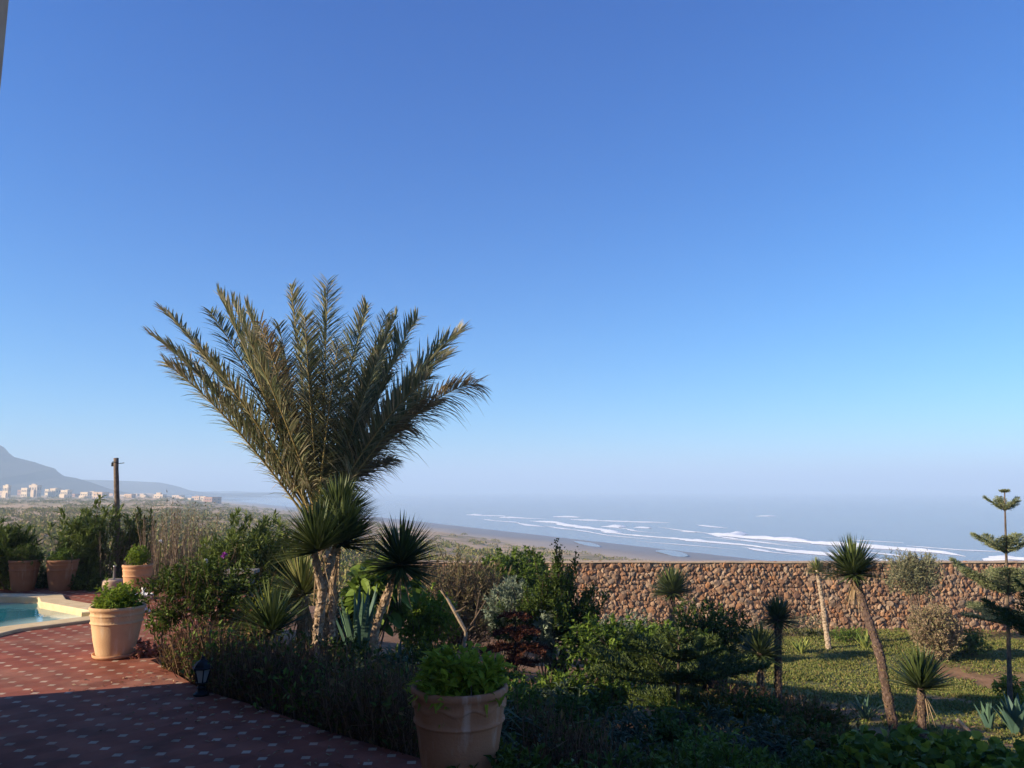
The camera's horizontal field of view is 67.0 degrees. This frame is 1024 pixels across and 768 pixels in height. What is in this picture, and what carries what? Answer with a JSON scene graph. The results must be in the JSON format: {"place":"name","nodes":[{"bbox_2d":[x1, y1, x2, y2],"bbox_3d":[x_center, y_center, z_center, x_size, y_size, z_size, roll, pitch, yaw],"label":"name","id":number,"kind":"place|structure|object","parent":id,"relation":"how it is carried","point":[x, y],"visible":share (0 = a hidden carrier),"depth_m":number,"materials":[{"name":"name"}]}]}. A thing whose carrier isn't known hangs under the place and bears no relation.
{"place":"outdoors","nodes":[
{"label":"outdoors","id":0,"kind":"place"},
{"bbox_2d":[0,445,133,494],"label":"hill","id":1,"kind":"structure","parent":0,"point":[17,473],"depth_m":1046.76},
{"bbox_2d":[85,480,270,496],"bbox_3d":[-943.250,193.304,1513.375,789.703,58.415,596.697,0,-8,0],"label":"hill","id":2,"kind":"structure","parent":0,"point":[143,487],"depth_m":1603.97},
{"bbox_2d":[0,587,421,767],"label":"patio","id":3,"kind":"structure","parent":0,"point":[49,720],"depth_m":5.56,"materials":[{"name":"red tile"}]},
{"bbox_2d":[5,541,45,591],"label":"potted plant","id":4,"kind":"object","parent":3,"relation":"on","point":[23,573],"visible":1,"depth_m":12.71,"materials":[{"name":"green plant"}]},
{"bbox_2d":[0,593,93,635],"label":"swimming pool","id":5,"kind":"structure","parent":3,"relation":"in","point":[22,612],"depth_m":10.79,"materials":[{"name":"stone"}]},
{"bbox_2d":[45,546,80,590],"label":"potted plant","id":6,"kind":"object","parent":3,"relation":"on","point":[62,567],"visible":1,"depth_m":12.74,"materials":[{"name":"green plant"}]},
{"bbox_2d":[88,577,149,659],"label":"potted plant","id":7,"kind":"object","parent":3,"relation":"on","point":[116,615],"visible":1,"depth_m":7.61,"materials":[{"name":"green plant"}]},
{"bbox_2d":[122,544,152,592],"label":"potted plant","id":8,"kind":"object","parent":3,"relation":"on","point":[137,565],"visible":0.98,"depth_m":11.76,"materials":[{"name":"green plant"}]},
{"bbox_2d":[192,655,212,696],"bbox_3d":[-2.525,2.368,6.298,0.168,0.318,0.146,0,-8,0],"label":"garden lantern","id":9,"kind":"object","parent":3,"relation":"on","point":[201,668],"visible":0.99,"depth_m":6.26,"materials":[{"name":"black metal"}]},
{"bbox_2d":[404,641,515,767],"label":"potted plant","id":10,"kind":"object","parent":3,"relation":"on","point":[458,705],"visible":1,"depth_m":4.13,"materials":[{"name":"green plant"}]},
{"bbox_2d":[0,493,1023,764],"bbox_3d":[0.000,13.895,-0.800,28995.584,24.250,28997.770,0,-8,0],"label":"ground","id":11,"kind":"structure","parent":0,"point":[570,545],"depth_m":131.93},
{"bbox_2d":[0,0,8,86],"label":"house","id":12,"kind":"structure","parent":11,"relation":"on","point":[3,11],"depth_m":6.73,"materials":[{"name":"white paint"}]},
{"bbox_2d":[0,517,45,589],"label":"oleander","id":13,"kind":"object","parent":11,"relation":"on","point":[10,539],"visible":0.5,"depth_m":13.01,"materials":[{"name":"green plant"}]},
{"bbox_2d":[68,567,101,590],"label":"dark shrub","id":14,"kind":"object","parent":11,"relation":"on","point":[80,582],"visible":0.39,"depth_m":12.88,"materials":[{"name":"green plant"}]},
{"bbox_2d":[45,492,131,584],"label":"oleander","id":15,"kind":"object","parent":11,"relation":"on","point":[84,541],"visible":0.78,"depth_m":13.59,"materials":[{"name":"green plant"}]},
{"bbox_2d":[111,458,121,577],"bbox_3d":[-7.242,2.864,14.142,0.338,3.016,0.123,0,-8,0],"label":"wooden pole","id":16,"kind":"object","parent":11,"relation":"on","point":[116,463],"visible":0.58,"depth_m":14.22,"materials":[{"name":"brown wood"}]},
{"bbox_2d":[112,506,159,578],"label":"oleander","id":17,"kind":"object","parent":11,"relation":"on","point":[134,530],"visible":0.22,"depth_m":14.24,"materials":[{"name":"green plant"}]},
{"bbox_2d":[125,637,176,658],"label":"red plant","id":18,"kind":"object","parent":11,"relation":"on","point":[141,645],"visible":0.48,"depth_m":7.73,"materials":[{"name":"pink plant"}]},
{"bbox_2d":[98,498,225,586],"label":"dry reeds","id":19,"kind":"object","parent":11,"relation":"on","point":[170,562],"visible":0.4,"depth_m":13.64,"materials":[{"name":"brown plant"}]},
{"bbox_2d":[143,600,181,644],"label":"leafy shrub","id":20,"kind":"object","parent":11,"relation":"on","point":[159,618],"visible":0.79,"depth_m":8.29,"materials":[{"name":"green plant"}]},
{"bbox_2d":[150,621,245,678],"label":"hedge shrub","id":21,"kind":"object","parent":11,"relation":"on","point":[169,649],"visible":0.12,"depth_m":7.26,"materials":[{"name":"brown plant"}]},
{"bbox_2d":[131,545,287,639],"bbox_3d":[-3.399,2.490,8.596,1.790,1.365,1.310,0,-8,0],"label":"leafy shrub","id":22,"kind":"object","parent":11,"relation":"on","point":[203,586],"visible":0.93,"depth_m":8.50,"materials":[{"name":"green plant"}]},
{"bbox_2d":[154,609,265,685],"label":"hedge shrub","id":23,"kind":"object","parent":11,"relation":"on","point":[173,665],"visible":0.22,"depth_m":7.04,"materials":[{"name":"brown plant"}]},
{"bbox_2d":[158,613,279,698],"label":"hedge shrub","id":24,"kind":"object","parent":11,"relation":"on","point":[209,645],"visible":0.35,"depth_m":6.77,"materials":[{"name":"green plant"}]},
{"bbox_2d":[184,506,272,592],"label":"oleander","id":25,"kind":"object","parent":11,"relation":"on","point":[227,545],"visible":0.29,"depth_m":12.96,"materials":[{"name":"green plant"}]},
{"bbox_2d":[188,648,281,703],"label":"hedge shrub","id":26,"kind":"object","parent":11,"relation":"on","point":[213,681],"visible":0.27,"depth_m":6.39,"materials":[{"name":"green plant"}]},
{"bbox_2d":[209,631,315,710],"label":"hedge shrub","id":27,"kind":"object","parent":11,"relation":"on","point":[230,651],"visible":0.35,"depth_m":6.26,"materials":[{"name":"green plant"}]},
{"bbox_2d":[237,509,300,616],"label":"oleander","id":28,"kind":"object","parent":11,"relation":"on","point":[265,565],"visible":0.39,"depth_m":13.16,"materials":[{"name":"green plant"}]},
{"bbox_2d":[223,579,317,651],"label":"yucca","id":29,"kind":"object","parent":11,"relation":"on","point":[272,609],"visible":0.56,"depth_m":7.58,"materials":[{"name":"green plant"}]},
{"bbox_2d":[221,624,357,719],"bbox_3d":[-1.750,2.337,6.167,1.000,0.859,0.991,-3,-8,21],"label":"hedge shrub","id":30,"kind":"object","parent":11,"relation":"on","point":[290,649],"visible":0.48,"depth_m":6.10,"materials":[{"name":"green plant"}]},
{"bbox_2d":[247,628,347,672],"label":"bed shrub","id":31,"kind":"object","parent":11,"relation":"on","point":[324,645],"visible":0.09,"depth_m":7.37,"materials":[{"name":"green plant"}]},
{"bbox_2d":[259,545,347,642],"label":"yucca","id":32,"kind":"object","parent":11,"relation":"on","point":[301,574],"visible":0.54,"depth_m":9.25,"materials":[{"name":"green plant"}]},
{"bbox_2d":[246,653,386,730],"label":"hedge shrub","id":33,"kind":"object","parent":11,"relation":"on","point":[294,702],"visible":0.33,"depth_m":5.81,"materials":[{"name":"green plant"}]},
{"bbox_2d":[142,271,491,654],"bbox_3d":[-2.737,1.192,10.666,4.964,5.614,3.228,0,-8,0],"label":"date palm","id":34,"kind":"object","parent":11,"relation":"on","point":[308,459],"visible":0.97,"depth_m":10.35,"materials":[{"name":"green plant"}]},
{"bbox_2d":[0,496,640,606],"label":"coastal scrub","id":35,"kind":"object","parent":11,"relation":"on","point":[347,561],"visible":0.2,"depth_m":111.77,"materials":[{"name":"green plant"}]},
{"bbox_2d":[266,471,385,665],"bbox_3d":[-2.022,2.176,8.616,1.336,2.437,1.682,0,-8,0],"label":"yucca","id":36,"kind":"object","parent":11,"relation":"on","point":[336,519],"visible":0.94,"depth_m":8.48,"materials":[{"name":"green plant"}]},
{"bbox_2d":[283,658,393,744],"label":"hedge shrub","id":37,"kind":"object","parent":11,"relation":"on","point":[321,719],"visible":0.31,"depth_m":5.55,"materials":[{"name":"green plant"}]},
{"bbox_2d":[302,629,393,672],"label":"garden shrub","id":38,"kind":"object","parent":11,"relation":"on","point":[353,646],"visible":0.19,"depth_m":8.83,"materials":[{"name":"green plant"}]},
{"bbox_2d":[328,585,378,659],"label":"agave","id":39,"kind":"object","parent":11,"relation":"on","point":[363,615],"visible":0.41,"depth_m":9.89,"materials":[{"name":"green plant"}]},
{"bbox_2d":[309,636,420,753],"bbox_3d":[-0.899,2.263,5.506,1.169,0.848,0.992,0,-8,0],"label":"hedge shrub","id":40,"kind":"object","parent":11,"relation":"on","point":[338,714],"visible":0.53,"depth_m":5.32,"materials":[{"name":"green plant"}]},
{"bbox_2d":[338,555,425,662],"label":"monstera bush","id":41,"kind":"object","parent":11,"relation":"on","point":[394,613],"visible":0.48,"depth_m":11.15,"materials":[{"name":"green plant"}]},
{"bbox_2d":[345,663,419,758],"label":"hedge shrub","id":42,"kind":"object","parent":11,"relation":"on","point":[408,745],"visible":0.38,"depth_m":5.04,"materials":[{"name":"green plant"}]},
{"bbox_2d":[347,646,419,682],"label":"garden shrub","id":43,"kind":"object","parent":11,"relation":"on","point":[393,661],"visible":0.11,"depth_m":7.98,"materials":[{"name":"green plant"}]},
{"bbox_2d":[352,512,447,661],"bbox_3d":[-1.296,2.517,8.939,1.201,2.137,1.220,0,-8,0],"label":"yucca","id":44,"kind":"object","parent":11,"relation":"on","point":[402,550],"visible":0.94,"depth_m":8.88,"materials":[{"name":"green plant"}]},
{"bbox_2d":[385,632,461,679],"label":"leafy shrub","id":45,"kind":"object","parent":11,"relation":"on","point":[415,655],"visible":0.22,"depth_m":9.84,"materials":[{"name":"green plant"}]},
{"bbox_2d":[389,580,461,656],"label":"round bush","id":46,"kind":"object","parent":11,"relation":"on","point":[427,618],"visible":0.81,"depth_m":11.65,"materials":[{"name":"green plant"}]},
{"bbox_2d":[408,546,514,649],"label":"tamarisk shrub","id":47,"kind":"object","parent":11,"relation":"on","point":[461,590],"visible":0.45,"depth_m":15.80,"materials":[{"name":"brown plant"}]},
{"bbox_2d":[440,584,485,647],"bbox_3d":[-0.674,3.460,10.593,0.645,1.422,0.140,0,-8,0],"label":"bare tree","id":48,"kind":"object","parent":11,"relation":"on","point":[459,620],"visible":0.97,"depth_m":10.62,"materials":[{"name":"brown plant"}]},
{"bbox_2d":[416,696,567,767],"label":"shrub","id":49,"kind":"object","parent":11,"relation":"on","point":[504,730],"visible":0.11,"depth_m":5.14,"materials":[{"name":"green plant"}]},
{"bbox_2d":[481,575,538,670],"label":"silver shrub","id":50,"kind":"object","parent":11,"relation":"on","point":[508,597],"visible":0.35,"depth_m":12.98,"materials":[{"name":"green plant"}]},
{"bbox_2d":[474,545,550,641],"bbox_3d":[0.019,4.801,17.498,2.018,2.288,1.831,0,-8,0],"label":"round tree","id":51,"kind":"object","parent":11,"relation":"on","point":[521,568],"visible":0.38,"depth_m":17.42,"materials":[{"name":"green plant"}]},
{"bbox_2d":[446,731,580,767],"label":"bed shrub","id":52,"kind":"object","parent":11,"relation":"on","point":[508,759],"visible":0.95,"depth_m":4.17,"materials":[{"name":"green plant"}]},
{"bbox_2d":[479,608,550,683],"bbox_3d":[0.048,3.786,11.054,1.070,1.178,1.031,0,-8,0],"label":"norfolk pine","id":53,"kind":"object","parent":11,"relation":"on","point":[515,659],"visible":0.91,"depth_m":11.01,"materials":[{"name":"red plant"}]},
{"bbox_2d":[506,680,542,719],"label":"bed shrub","id":54,"kind":"object","parent":11,"relation":"on","point":[524,691],"visible":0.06,"depth_m":6.74,"materials":[{"name":"green plant"}]},
{"bbox_2d":[500,685,571,767],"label":"bed shrub","id":55,"kind":"object","parent":11,"relation":"on","point":[532,708],"visible":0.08,"depth_m":5.53,"materials":[{"name":"green plant"}]},
{"bbox_2d":[531,609,558,680],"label":"leafy shrub","id":56,"kind":"object","parent":11,"relation":"on","point":[545,624],"visible":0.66,"depth_m":11.72,"materials":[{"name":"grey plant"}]},
{"bbox_2d":[497,694,597,767],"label":"bed shrub","id":57,"kind":"object","parent":11,"relation":"on","point":[522,706],"visible":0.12,"depth_m":5.30,"materials":[{"name":"green plant"}]},
{"bbox_2d":[488,538,619,678],"bbox_3d":[0.684,3.587,12.019,2.131,2.342,1.608,0,-8,0],"label":"whip shrub","id":58,"kind":"object","parent":11,"relation":"on","point":[557,594],"visible":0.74,"depth_m":12.03,"materials":[{"name":"green plant"}]},
{"bbox_2d":[525,678,602,722],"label":"strap plant","id":59,"kind":"object","parent":11,"relation":"on","point":[564,685],"visible":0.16,"depth_m":7.87,"materials":[{"name":"green plant"}]},
{"bbox_2d":[526,685,606,732],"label":"bed shrub","id":60,"kind":"object","parent":11,"relation":"on","point":[569,704],"visible":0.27,"depth_m":6.83,"materials":[{"name":"green plant"}]},
{"bbox_2d":[516,664,619,708],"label":"garden shrub","id":61,"kind":"object","parent":11,"relation":"on","point":[574,682],"visible":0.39,"depth_m":8.91,"materials":[{"name":"green plant"}]},
{"bbox_2d":[510,696,646,767],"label":"bed shrub","id":62,"kind":"object","parent":11,"relation":"on","point":[556,740],"visible":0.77,"depth_m":5.05,"materials":[{"name":"green plant"}]},
{"bbox_2d":[546,665,638,711],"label":"garden shrub","id":63,"kind":"object","parent":11,"relation":"on","point":[601,683],"visible":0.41,"depth_m":9.29,"materials":[{"name":"green plant"}]},
{"bbox_2d":[556,682,631,727],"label":"bed shrub","id":64,"kind":"object","parent":11,"relation":"on","point":[605,703],"visible":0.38,"depth_m":7.65,"materials":[{"name":"green plant"}]},
{"bbox_2d":[574,703,661,755],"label":"shrub","id":65,"kind":"object","parent":11,"relation":"on","point":[623,732],"visible":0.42,"depth_m":6.64,"materials":[{"name":"green plant"}]},
{"bbox_2d":[551,610,708,701],"bbox_3d":[1.709,3.916,11.139,2.310,1.316,1.462,0,-8,0],"label":"leafy shrub","id":66,"kind":"object","parent":11,"relation":"on","point":[615,637],"visible":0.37,"depth_m":11.02,"materials":[{"name":"green plant"}]},
{"bbox_2d":[631,707,711,759],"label":"bed shrub","id":67,"kind":"object","parent":11,"relation":"on","point":[661,730],"visible":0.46,"depth_m":6.68,"materials":[{"name":"green plant"}]},
{"bbox_2d":[647,565,696,624],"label":"yucca","id":68,"kind":"object","parent":11,"relation":"on","point":[673,585],"visible":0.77,"depth_m":18.38,"materials":[{"name":"green plant"}]},
{"bbox_2d":[635,696,711,740],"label":"bed shrub","id":69,"kind":"object","parent":11,"relation":"on","point":[696,721],"visible":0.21,"depth_m":7.81,"materials":[{"name":"green plant"}]},
{"bbox_2d":[583,627,771,718],"bbox_3d":[1.790,3.334,8.636,1.995,1.241,1.922,0,-8,0],"label":"norfolk pine","id":70,"kind":"object","parent":11,"relation":"on","point":[714,665],"visible":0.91,"depth_m":8.64,"materials":[{"name":"green plant"}]},
{"bbox_2d":[653,700,744,753],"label":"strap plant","id":71,"kind":"object","parent":11,"relation":"on","point":[714,721],"visible":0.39,"depth_m":7.56,"materials":[{"name":"green plant"}]},
{"bbox_2d":[664,724,746,767],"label":"bed shrub","id":72,"kind":"object","parent":11,"relation":"on","point":[695,748],"visible":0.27,"depth_m":5.98,"materials":[{"name":"green plant"}]},
{"bbox_2d":[406,560,1023,631],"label":"garden wall","id":73,"kind":"structure","parent":11,"relation":"on","point":[741,586],"depth_m":24.48,"materials":[{"name":"stone"}]},
{"bbox_2d":[662,596,769,690],"bbox_3d":[3.322,4.433,13.081,1.719,1.678,1.451,5,-9,-32],"label":"round tree","id":74,"kind":"object","parent":11,"relation":"on","point":[726,632],"visible":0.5,"depth_m":12.88,"materials":[{"name":"green plant"}]},
{"bbox_2d":[685,682,758,717],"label":"garden shrub","id":75,"kind":"object","parent":11,"relation":"on","point":[714,692],"visible":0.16,"depth_m":10.32,"materials":[{"name":"green plant"}]},
{"bbox_2d":[679,724,780,767],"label":"bed shrub","id":76,"kind":"object","parent":11,"relation":"on","point":[724,758],"visible":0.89,"depth_m":5.16,"materials":[{"name":"green plant"}]},
{"bbox_2d":[712,715,802,767],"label":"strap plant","id":77,"kind":"object","parent":11,"relation":"on","point":[759,737],"visible":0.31,"depth_m":6.50,"materials":[{"name":"green plant"}]},
{"bbox_2d":[717,688,802,731],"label":"garden shrub","id":78,"kind":"object","parent":11,"relation":"on","point":[763,707],"visible":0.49,"depth_m":9.12,"materials":[{"name":"green plant"}]},
{"bbox_2d":[731,620,792,695],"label":"yucca","id":79,"kind":"object","parent":11,"relation":"on","point":[760,643],"visible":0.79,"depth_m":12.08,"materials":[{"name":"green plant"}]},
{"bbox_2d":[727,710,814,745],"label":"strap plant","id":80,"kind":"object","parent":11,"relation":"on","point":[761,716],"visible":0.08,"depth_m":7.43,"materials":[{"name":"green plant"}]},
{"bbox_2d":[752,594,804,702],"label":"yucca","id":81,"kind":"object","parent":11,"relation":"on","point":[777,614],"visible":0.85,"depth_m":12.48,"materials":[{"name":"green plant"}]},
{"bbox_2d":[742,712,850,758],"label":"garden shrub","id":82,"kind":"object","parent":11,"relation":"on","point":[797,727],"visible":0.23,"depth_m":6.86,"materials":[{"name":"green plant"}]},
{"bbox_2d":[747,610,845,636],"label":"leafy shrub","id":83,"kind":"object","parent":11,"relation":"on","point":[800,628],"visible":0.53,"depth_m":22.78,"materials":[{"name":"green plant"}]},
{"bbox_2d":[600,626,1023,760],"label":"ground cover","id":84,"kind":"object","parent":11,"relation":"on","point":[807,665],"visible":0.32,"depth_m":16.71,"materials":[{"name":"green plant"}]},
{"bbox_2d":[773,699,862,734],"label":"garden shrub","id":85,"kind":"object","parent":11,"relation":"on","point":[829,716],"visible":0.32,"depth_m":8.19,"materials":[{"name":"green plant"}]},
{"bbox_2d":[805,557,831,648],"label":"yucca","id":86,"kind":"object","parent":11,"relation":"on","point":[816,566],"visible":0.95,"depth_m":21.45,"materials":[{"name":"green plant"}]},
{"bbox_2d":[780,736,872,767],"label":"bed shrub","id":87,"kind":"object","parent":11,"relation":"on","point":[802,750],"visible":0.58,"depth_m":5.95,"materials":[{"name":"green plant"}]},
{"bbox_2d":[821,623,881,642],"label":"leafy shrub","id":88,"kind":"object","parent":11,"relation":"on","point":[849,634],"visible":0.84,"depth_m":21.97,"materials":[{"name":"green plant"}]},
{"bbox_2d":[813,532,897,738],"bbox_3d":[5.096,3.635,11.478,1.203,2.887,1.534,-4,-9,29],"label":"yucca","id":89,"kind":"object","parent":11,"relation":"on","point":[853,563],"visible":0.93,"depth_m":11.47,"materials":[{"name":"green plant"}]},
{"bbox_2d":[846,692,882,719],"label":"agave","id":90,"kind":"object","parent":11,"relation":"on","point":[864,712],"visible":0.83,"depth_m":11.96,"materials":[{"name":"green plant"}]},
{"bbox_2d":[879,541,944,618],"bbox_3d":[11.477,5.925,21.992,1.921,2.931,1.418,0,-8,0],"label":"wispy tree","id":91,"kind":"object","parent":11,"relation":"on","point":[919,577],"visible":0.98,"depth_m":21.89,"materials":[{"name":"green plant"}]},
{"bbox_2d":[804,722,1023,767],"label":"leaved plant","id":92,"kind":"object","parent":11,"relation":"on","point":[950,748],"visible":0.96,"depth_m":5.75,"materials":[{"name":"green plant"}]},
{"bbox_2d":[880,643,965,738],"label":"yucca","id":93,"kind":"object","parent":11,"relation":"on","point":[920,672],"visible":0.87,"depth_m":10.18,"materials":[{"name":"green plant"}]},
{"bbox_2d":[904,602,966,661],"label":"dry shrub","id":94,"kind":"object","parent":11,"relation":"on","point":[934,628],"visible":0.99,"depth_m":19.50,"materials":[{"name":"brown plant"}]},
{"bbox_2d":[954,626,994,655],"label":"leafy shrub","id":95,"kind":"object","parent":11,"relation":"on","point":[972,643],"visible":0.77,"depth_m":19.88,"materials":[{"name":"green plant"}]},
{"bbox_2d":[973,702,997,729],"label":"agave","id":96,"kind":"object","parent":11,"relation":"on","point":[987,715],"visible":0.84,"depth_m":11.96,"materials":[{"name":"green plant"}]},
{"bbox_2d":[948,489,1023,702],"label":"norfolk pine","id":97,"kind":"object","parent":11,"relation":"on","point":[1002,578],"visible":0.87,"depth_m":14.56,"materials":[{"name":"green plant"}]},
{"bbox_2d":[980,577,1023,635],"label":"norfolk pine","id":98,"kind":"object","parent":11,"relation":"on","point":[1013,619],"visible":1,"depth_m":9.22,"materials":[{"name":"green plant"}]},
{"bbox_2d":[989,674,1023,703],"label":"leafy shrub","id":99,"kind":"object","parent":11,"relation":"on","point":[1002,685],"visible":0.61,"depth_m":14.51,"materials":[{"name":"green plant"}]},
{"bbox_2d":[992,692,1023,733],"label":"agave","id":100,"kind":"object","parent":11,"relation":"on","point":[1012,717],"visible":0.84,"depth_m":11.63,"materials":[{"name":"green plant"}]},
{"bbox_2d":[0,0,1023,490],"label":"sky","id":101,"kind":"structure","parent":0,"point":[683,245],"materials":[{"name":"blue"}]},
{"bbox_2d":[187,491,1023,560],"bbox_3d":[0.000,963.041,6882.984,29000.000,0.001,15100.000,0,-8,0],"label":"sea","id":102,"kind":"structure","parent":0,"point":[949,520],"depth_m":609.27,"materials":[{"name":"liquid"}]},
{"bbox_2d":[469,514,1023,560],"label":"surf","id":103,"kind":"structure","parent":102,"relation":"on","point":[792,539],"depth_m":304.51,"materials":[{"name":"liquid"}]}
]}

